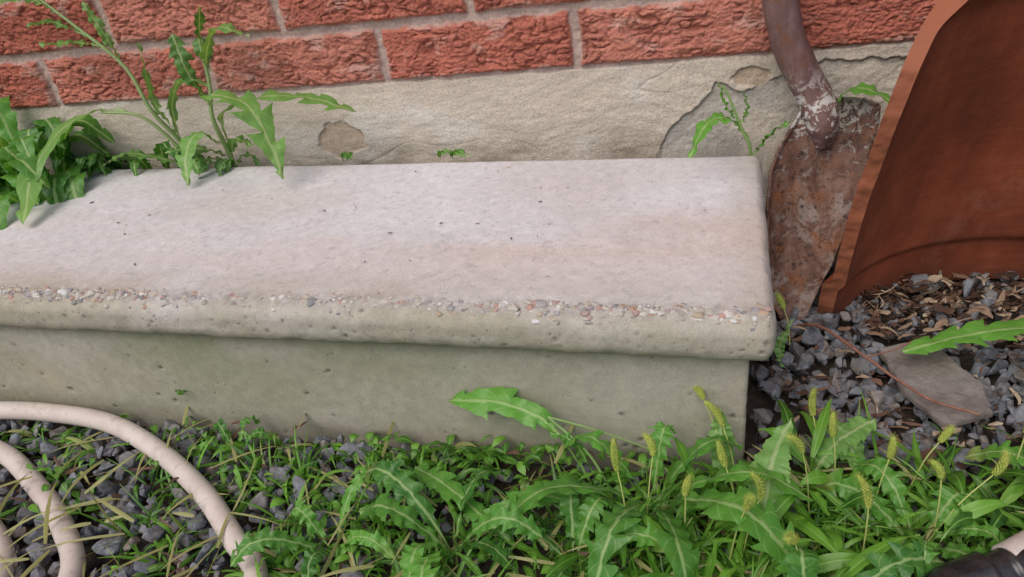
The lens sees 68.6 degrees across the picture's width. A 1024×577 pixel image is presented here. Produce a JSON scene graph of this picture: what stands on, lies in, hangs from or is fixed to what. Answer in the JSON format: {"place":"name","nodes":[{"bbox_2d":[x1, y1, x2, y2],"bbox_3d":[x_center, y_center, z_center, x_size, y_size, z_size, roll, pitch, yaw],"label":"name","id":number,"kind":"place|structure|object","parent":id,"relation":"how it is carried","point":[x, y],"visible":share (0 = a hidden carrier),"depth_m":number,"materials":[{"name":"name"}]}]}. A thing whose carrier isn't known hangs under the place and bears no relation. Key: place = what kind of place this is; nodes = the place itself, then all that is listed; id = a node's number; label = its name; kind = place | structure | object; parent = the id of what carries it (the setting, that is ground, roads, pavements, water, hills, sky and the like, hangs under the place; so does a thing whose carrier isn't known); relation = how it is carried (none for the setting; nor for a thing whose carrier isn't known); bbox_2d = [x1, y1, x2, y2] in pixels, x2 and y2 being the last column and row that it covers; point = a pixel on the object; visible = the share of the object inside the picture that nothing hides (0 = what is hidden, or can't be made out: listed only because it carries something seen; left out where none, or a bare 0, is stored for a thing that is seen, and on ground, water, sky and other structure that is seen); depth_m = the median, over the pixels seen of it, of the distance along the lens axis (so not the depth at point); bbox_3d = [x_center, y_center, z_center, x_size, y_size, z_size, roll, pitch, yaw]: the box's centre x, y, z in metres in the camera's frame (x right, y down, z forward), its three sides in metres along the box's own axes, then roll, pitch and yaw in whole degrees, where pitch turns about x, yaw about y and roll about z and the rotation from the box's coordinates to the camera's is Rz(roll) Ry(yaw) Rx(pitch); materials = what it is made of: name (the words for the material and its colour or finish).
{"place":"outdoors","nodes":[
{"label":"outdoors","id":0,"kind":"place"},
{"bbox_2d":[0,389,1023,576],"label":"grass","id":1,"kind":"structure","parent":0,"point":[847,560],"depth_m":0.58,"materials":[{"name":"green plant"}]},
{"bbox_2d":[198,415,279,488],"bbox_3d":[-0.262,0.143,0.704,0.066,0.033,0.072,-32,40,-32],"label":"dandelion plant","id":2,"kind":"object","parent":1,"relation":"on","point":[220,425],"visible":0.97,"depth_m":0.69,"materials":[{"name":"green plant"}]},
{"bbox_2d":[492,477,664,576],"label":"dandelion plant","id":3,"kind":"object","parent":1,"relation":"on","point":[583,515],"visible":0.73,"depth_m":0.56,"materials":[{"name":"green plant"}]},
{"bbox_2d":[0,262,1023,576],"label":"ground","id":4,"kind":"structure","parent":0,"point":[756,400],"depth_m":0.68,"materials":[{"name":"grey gravel"}]},
{"bbox_2d":[0,97,206,229],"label":"dandelion plant","id":5,"kind":"object","parent":4,"relation":"on","point":[22,150],"visible":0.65,"depth_m":0.89,"materials":[{"name":"green plant"}]},
{"bbox_2d":[0,401,268,576],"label":"garden hose","id":6,"kind":"object","parent":4,"relation":"on","point":[212,505],"visible":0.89,"depth_m":0.68,"materials":[{"name":"plastic"}]},
{"bbox_2d":[230,467,395,576],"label":"dandelion plant","id":7,"kind":"object","parent":4,"relation":"on","point":[265,536],"visible":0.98,"depth_m":0.57,"materials":[{"name":"green plant"}]},
{"bbox_2d":[0,156,776,474],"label":"concrete step","id":8,"kind":"object","parent":4,"relation":"on","point":[631,300],"visible":0.95,"depth_m":0.67,"materials":[{"name":"grey concrete"}]},
{"bbox_2d":[0,0,207,224],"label":"sow thistle","id":9,"kind":"object","parent":8,"relation":"on","point":[28,193],"visible":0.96,"depth_m":0.83,"materials":[{"name":"green plant"}]},
{"bbox_2d":[165,4,356,185],"bbox_3d":[-0.287,-0.181,0.812,0.260,0.237,0.083,4,35,19],"label":"sow thistle","id":10,"kind":"object","parent":8,"relation":"on","point":[252,114],"visible":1,"depth_m":0.79,"materials":[{"name":"green plant"}]},
{"bbox_2d":[339,148,470,159],"bbox_3d":[-0.121,-0.147,0.842,0.165,0.020,0.024,1,35,15],"label":"clover sprout","id":11,"kind":"object","parent":8,"relation":"on","point":[456,152],"visible":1,"depth_m":0.82,"materials":[{"name":"green plant"}]},
{"bbox_2d":[688,82,793,157],"bbox_3d":[0.227,-0.140,0.756,0.100,0.140,0.028,-2,34,11],"label":"dandelion plant","id":12,"kind":"object","parent":8,"relation":"on","point":[703,128],"visible":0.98,"depth_m":0.74,"materials":[{"name":"green plant"}]},
{"bbox_2d":[359,455,560,576],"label":"dandelion plant","id":13,"kind":"object","parent":4,"relation":"on","point":[413,561],"visible":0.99,"depth_m":0.57,"materials":[{"name":"green plant"}]},
{"bbox_2d":[0,0,937,265],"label":"brick wall","id":14,"kind":"structure","parent":4,"relation":"on","point":[415,81],"depth_m":0.81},
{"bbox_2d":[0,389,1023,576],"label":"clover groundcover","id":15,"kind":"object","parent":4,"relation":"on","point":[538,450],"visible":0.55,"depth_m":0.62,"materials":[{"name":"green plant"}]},
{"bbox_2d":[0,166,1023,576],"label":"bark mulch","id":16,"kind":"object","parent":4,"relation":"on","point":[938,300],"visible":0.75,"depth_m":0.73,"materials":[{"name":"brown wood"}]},
{"bbox_2d":[413,387,817,576],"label":"dandelion plant","id":17,"kind":"object","parent":4,"relation":"on","point":[766,529],"visible":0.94,"depth_m":0.55,"materials":[{"name":"green plant"}]},
{"bbox_2d":[708,316,876,520],"bbox_3d":[0.239,0.101,0.611,0.108,0.073,0.228,15,40,31],"label":"thistle sprout","id":18,"kind":"object","parent":4,"relation":"on","point":[774,455],"visible":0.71,"depth_m":0.58,"materials":[{"name":"green plant"}]},
{"bbox_2d":[609,292,1023,563],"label":"foxtail grass","id":19,"kind":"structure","parent":4,"relation":"on","point":[937,466],"depth_m":0.54,"materials":[{"name":"green plant"}]},
{"bbox_2d":[761,0,880,321],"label":"shovel","id":20,"kind":"object","parent":4,"relation":"on","point":[819,162],"visible":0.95,"depth_m":0.75,"materials":[{"name":"metal"}]},
{"bbox_2d":[780,540,943,576],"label":"dandelion plant","id":21,"kind":"object","parent":4,"relation":"on","point":[904,561],"visible":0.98,"depth_m":0.48,"materials":[{"name":"green plant"}]},
{"bbox_2d":[837,82,889,102],"bbox_3d":[0.336,-0.146,0.735,0.073,0.106,0.026,18,42,35],"label":"dandelion plant","id":22,"kind":"object","parent":4,"relation":"on","point":[866,89],"visible":0.57,"depth_m":0.70,"materials":[{"name":"green plant"}]},
{"bbox_2d":[797,323,978,415],"bbox_3d":[0.337,0.061,0.678,0.040,0.036,0.186,-19,35,-16],"label":"twig","id":23,"kind":"object","parent":4,"relation":"on","point":[875,363],"visible":1,"depth_m":0.66,"materials":[{"name":"brown wood"}]},
{"bbox_2d":[815,456,1004,576],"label":"dandelion plant","id":24,"kind":"object","parent":4,"relation":"on","point":[894,486],"visible":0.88,"depth_m":0.54,"materials":[{"name":"green plant"}]},
{"bbox_2d":[817,0,1023,314],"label":"terracotta pot","id":25,"kind":"object","parent":4,"relation":"on","point":[941,186],"visible":0.98,"depth_m":0.69,"materials":[{"name":"orange ceramic"}]},
{"bbox_2d":[878,342,992,427],"bbox_3d":[0.368,0.081,0.656,0.061,0.010,0.104,-13,33,-6],"label":"slate shard","id":26,"kind":"object","parent":4,"relation":"on","point":[941,376],"visible":0.85,"depth_m":0.65,"materials":[{"name":"grey stone"}]},
{"bbox_2d":[902,317,1023,354],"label":"dandelion plant","id":27,"kind":"object","parent":4,"relation":"on","point":[979,332],"visible":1,"depth_m":0.65,"materials":[{"name":"green plant"}]},
{"bbox_2d":[923,530,1023,576],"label":"hose nozzle","id":28,"kind":"object","parent":4,"relation":"on","point":[1004,558],"visible":1,"depth_m":0.47,"materials":[{"name":"plastic"}]},
{"bbox_2d":[964,440,1023,465],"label":"dandelion plant","id":29,"kind":"object","parent":4,"relation":"on","point":[976,453],"visible":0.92,"depth_m":0.56,"materials":[{"name":"green plant"}]}
]}

